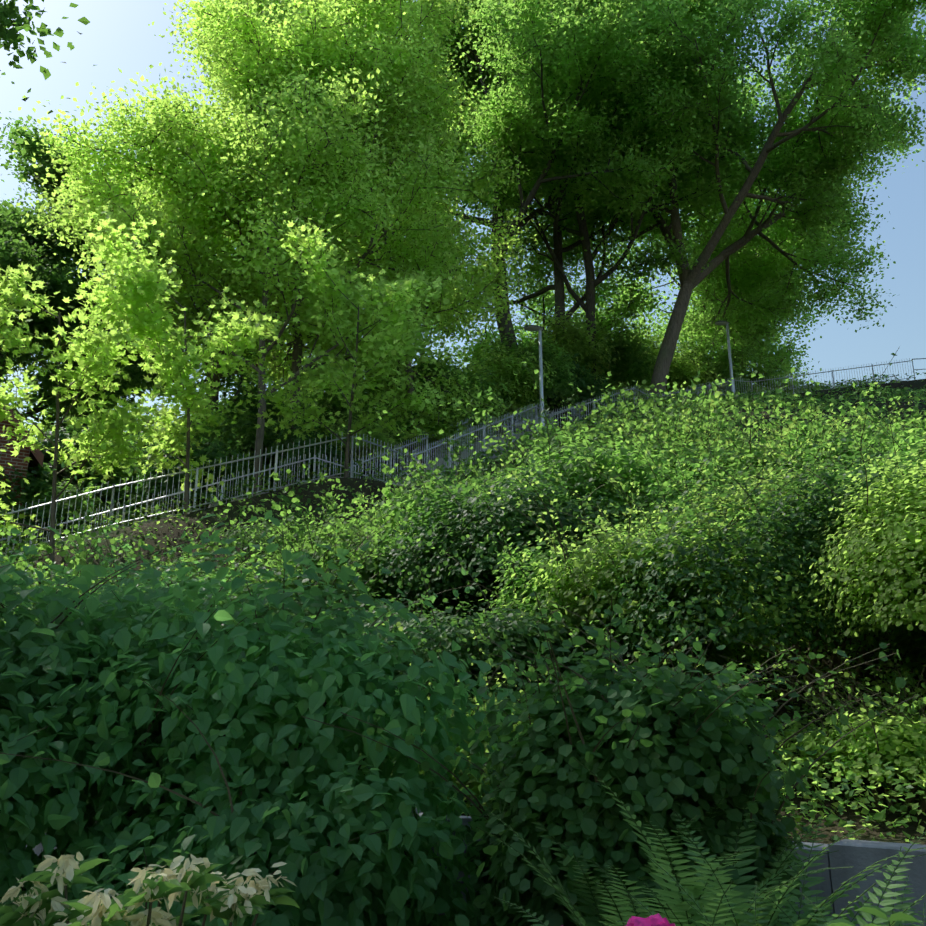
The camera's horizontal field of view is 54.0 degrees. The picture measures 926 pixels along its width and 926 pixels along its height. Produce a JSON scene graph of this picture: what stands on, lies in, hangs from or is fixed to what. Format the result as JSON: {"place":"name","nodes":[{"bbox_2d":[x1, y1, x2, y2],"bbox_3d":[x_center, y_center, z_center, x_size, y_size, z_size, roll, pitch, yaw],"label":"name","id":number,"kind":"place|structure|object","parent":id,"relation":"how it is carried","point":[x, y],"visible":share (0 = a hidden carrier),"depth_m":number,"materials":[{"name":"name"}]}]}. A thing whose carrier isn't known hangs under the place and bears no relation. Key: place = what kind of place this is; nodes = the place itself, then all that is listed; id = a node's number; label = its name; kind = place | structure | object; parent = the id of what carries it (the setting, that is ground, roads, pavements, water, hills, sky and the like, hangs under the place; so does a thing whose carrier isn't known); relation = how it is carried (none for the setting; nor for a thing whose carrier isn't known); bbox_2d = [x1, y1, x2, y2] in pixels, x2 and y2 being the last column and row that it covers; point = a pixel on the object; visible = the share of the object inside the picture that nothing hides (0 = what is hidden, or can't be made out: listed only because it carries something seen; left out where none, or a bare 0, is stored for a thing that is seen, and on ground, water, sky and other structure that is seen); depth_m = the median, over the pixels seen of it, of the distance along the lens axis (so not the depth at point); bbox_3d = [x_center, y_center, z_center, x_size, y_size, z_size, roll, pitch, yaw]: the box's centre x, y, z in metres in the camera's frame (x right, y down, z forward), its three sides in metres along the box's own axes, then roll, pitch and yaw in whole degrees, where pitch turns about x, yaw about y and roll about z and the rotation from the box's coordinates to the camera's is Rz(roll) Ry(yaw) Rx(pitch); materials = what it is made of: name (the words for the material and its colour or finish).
{"place":"outdoors","nodes":[
{"label":"outdoors","id":0,"kind":"place"},
{"bbox_2d":[0,0,925,438],"label":"sky","id":1,"kind":"structure","parent":0,"point":[118,34],"materials":[{"name":"blue"}]},
{"bbox_2d":[6,379,925,905],"bbox_3d":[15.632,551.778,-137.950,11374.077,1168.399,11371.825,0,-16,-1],"label":"ground","id":2,"kind":"structure","parent":0,"point":[162,529],"depth_m":17.49,"materials":[{"name":"soil"}]},
{"bbox_2d":[0,403,43,555],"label":"brick house","id":3,"kind":"structure","parent":2,"relation":"on","point":[17,461],"depth_m":22.07,"materials":[{"name":"brick"}]},
{"bbox_2d":[0,0,89,170],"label":"garden tree","id":4,"kind":"object","parent":2,"relation":"on","point":[9,36],"visible":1,"depth_m":11.18,"materials":[{"name":"green plant"}]},
{"bbox_2d":[0,192,147,441],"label":"dark tree","id":5,"kind":"object","parent":2,"relation":"on","point":[18,253],"visible":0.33,"depth_m":37.88,"materials":[{"name":"green plant"}]},
{"bbox_2d":[0,111,181,430],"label":"dark tree","id":6,"kind":"object","parent":2,"relation":"on","point":[56,284],"visible":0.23,"depth_m":39.01,"materials":[{"name":"green plant"}]},
{"bbox_2d":[0,260,188,568],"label":"tree sapling","id":7,"kind":"object","parent":2,"relation":"on","point":[100,347],"visible":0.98,"depth_m":17.37,"materials":[{"name":"green plant"}]},
{"bbox_2d":[0,852,299,925],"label":"flowering shrub","id":8,"kind":"object","parent":2,"relation":"on","point":[238,902],"visible":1,"depth_m":2.46,"materials":[{"name":"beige plant"}]},
{"bbox_2d":[83,205,288,515],"bbox_3d":[-6.013,-1.822,19.433,4.381,6.511,4.727,0,-16,-1],"label":"tree sapling","id":9,"kind":"object","parent":2,"relation":"on","point":[180,367],"visible":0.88,"depth_m":19.04,"materials":[{"name":"green plant"}]},
{"bbox_2d":[104,172,309,412],"bbox_3d":[-10.542,-6.528,38.206,9.945,14.604,11.491,0,-16,-1],"label":"dark tree","id":10,"kind":"object","parent":2,"relation":"on","point":[228,381],"visible":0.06,"depth_m":38.83,"materials":[{"name":"green plant"}]},
{"bbox_2d":[32,25,429,506],"bbox_3d":[-6.624,-6.347,29.733,14.164,16.546,10.782,10,-19,-31],"label":"maple tree","id":11,"kind":"object","parent":2,"relation":"on","point":[90,183],"visible":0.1,"depth_m":26.45,"materials":[{"name":"green plant"}]},
{"bbox_2d":[60,0,457,495],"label":"maple tree","id":12,"kind":"object","parent":2,"relation":"on","point":[292,144],"visible":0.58,"depth_m":24.67,"materials":[{"name":"green plant"}]},
{"bbox_2d":[0,510,518,925],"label":"bush","id":13,"kind":"object","parent":2,"relation":"on","point":[217,751],"visible":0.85,"depth_m":4.19,"materials":[{"name":"green plant"}]},
{"bbox_2d":[1,0,535,486],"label":"maple tree","id":14,"kind":"object","parent":2,"relation":"on","point":[419,156],"visible":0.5,"depth_m":27.86,"materials":[{"name":"green plant"}]},
{"bbox_2d":[222,211,462,477],"bbox_3d":[-2.654,-2.281,20.878,5.247,5.946,4.320,0,-16,-1],"label":"tree sapling","id":15,"kind":"object","parent":2,"relation":"on","point":[396,323],"visible":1,"depth_m":20.46,"materials":[{"name":"green plant"}]},
{"bbox_2d":[159,0,541,464],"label":"maple tree","id":16,"kind":"object","parent":2,"relation":"on","point":[439,11],"visible":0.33,"depth_m":29.45,"materials":[{"name":"green plant"}]},
{"bbox_2d":[93,366,618,464],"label":"bank shrubs","id":17,"kind":"object","parent":2,"relation":"on","point":[585,394],"visible":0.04,"depth_m":29.13,"materials":[{"name":"green plant"}]},
{"bbox_2d":[236,128,478,391],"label":"dark tree","id":18,"kind":"object","parent":2,"relation":"on","point":[358,300],"depth_m":50.37,"materials":[{"name":"green plant"}]},
{"bbox_2d":[22,303,794,525],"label":"shrubs","id":19,"kind":"object","parent":2,"relation":"on","point":[632,358],"visible":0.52,"depth_m":36.61,"materials":[{"name":"green plant"}]},
{"bbox_2d":[0,420,916,627],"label":"bank ground cover","id":20,"kind":"object","parent":2,"relation":"on","point":[208,500],"visible":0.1,"depth_m":18.76,"materials":[{"name":"green plant"}]},
{"bbox_2d":[8,380,909,558],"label":"path","id":21,"kind":"structure","parent":2,"relation":"on","point":[463,455],"depth_m":26.38,"materials":[{"name":"concrete"}]},
{"bbox_2d":[0,358,925,555],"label":"stair railing","id":22,"kind":"object","parent":21,"relation":"on","point":[351,467],"visible":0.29,"depth_m":21.98,"materials":[{"name":"metal"}]},
{"bbox_2d":[0,359,925,712],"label":"bank shrubs","id":23,"kind":"object","parent":2,"relation":"on","point":[416,549],"visible":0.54,"depth_m":10.10,"materials":[{"name":"green plant"}]},
{"bbox_2d":[0,388,925,555],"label":"bank shrubs","id":24,"kind":"object","parent":2,"relation":"on","point":[35,486],"visible":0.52,"depth_m":23.19,"materials":[{"name":"green plant"}]},
{"bbox_2d":[8,809,925,925],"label":"retaining wall","id":25,"kind":"structure","parent":2,"relation":"on","point":[859,856],"depth_m":3.79,"materials":[{"name":"concrete"}]},
{"bbox_2d":[52,353,891,441],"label":"bank shrubs","id":26,"kind":"object","parent":2,"relation":"on","point":[578,368],"depth_m":42.08,"materials":[{"name":"green plant"}]},
{"bbox_2d":[61,370,925,539],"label":"bank ground cover","id":27,"kind":"object","parent":2,"relation":"on","point":[743,398],"visible":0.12,"depth_m":29.53,"materials":[{"name":"green plant"}]},
{"bbox_2d":[327,0,717,428],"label":"lime tree","id":28,"kind":"object","parent":2,"relation":"on","point":[617,13],"visible":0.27,"depth_m":37.28,"materials":[{"name":"green plant"}]},
{"bbox_2d":[523,325,544,425],"bbox_3d":[2.422,-2.576,30.634,0.704,4.458,0.387,0,-16,-1],"label":"street lamp","id":29,"kind":"object","parent":2,"relation":"on","point":[533,328],"visible":0.62,"depth_m":30.86,"materials":[{"name":"metal"}]},
{"bbox_2d":[392,0,730,416],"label":"lime tree","id":30,"kind":"object","parent":2,"relation":"on","point":[531,17],"visible":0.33,"depth_m":37.50,"materials":[{"name":"green plant"}]},
{"bbox_2d":[437,0,779,418],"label":"lime tree","id":31,"kind":"object","parent":2,"relation":"on","point":[699,194],"visible":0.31,"depth_m":40.49,"materials":[{"name":"green plant"}]},
{"bbox_2d":[301,590,917,925],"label":"border shrubs","id":32,"kind":"object","parent":2,"relation":"on","point":[654,754],"visible":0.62,"depth_m":3.48,"materials":[{"name":"green plant"}]},
{"bbox_2d":[306,348,925,813],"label":"bank shrubs","id":33,"kind":"object","parent":2,"relation":"on","point":[868,556],"visible":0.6,"depth_m":6.82,"materials":[{"name":"green plant"}]},
{"bbox_2d":[562,913,674,925],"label":"pink rhododendron","id":34,"kind":"object","parent":2,"relation":"on","point":[655,920],"visible":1,"depth_m":1.66,"materials":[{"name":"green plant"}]},
{"bbox_2d":[359,587,925,844],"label":"bank ground cover","id":35,"kind":"object","parent":2,"relation":"on","point":[832,793],"visible":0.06,"depth_m":5.43,"materials":[{"name":"green plant"}]},
{"bbox_2d":[468,758,925,925],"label":"ferns","id":36,"kind":"object","parent":2,"relation":"on","point":[718,901],"visible":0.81,"depth_m":2.97,"materials":[{"name":"green plant"}]},
{"bbox_2d":[516,0,925,400],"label":"lime tree","id":37,"kind":"object","parent":2,"relation":"on","point":[805,161],"visible":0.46,"depth_m":39.96,"materials":[{"name":"green plant"}]},
{"bbox_2d":[715,321,734,393],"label":"street lamp","id":38,"kind":"object","parent":2,"relation":"on","point":[732,386],"visible":0.62,"depth_m":41.41,"materials":[{"name":"metal"}]},
{"bbox_2d":[595,61,861,360],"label":"lime tree","id":39,"kind":"object","parent":2,"relation":"on","point":[769,267],"visible":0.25,"depth_m":48.81,"materials":[{"name":"green plant"}]},
{"bbox_2d":[650,210,821,393],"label":"lime tree","id":40,"kind":"object","parent":2,"relation":"on","point":[788,355],"visible":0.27,"depth_m":50.47,"materials":[{"name":"green plant"}]},
{"bbox_2d":[825,905,921,925],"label":"border plants","id":41,"kind":"object","parent":2,"relation":"on","point":[881,913],"visible":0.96,"depth_m":2.16,"materials":[{"name":"green plant"}]}
]}

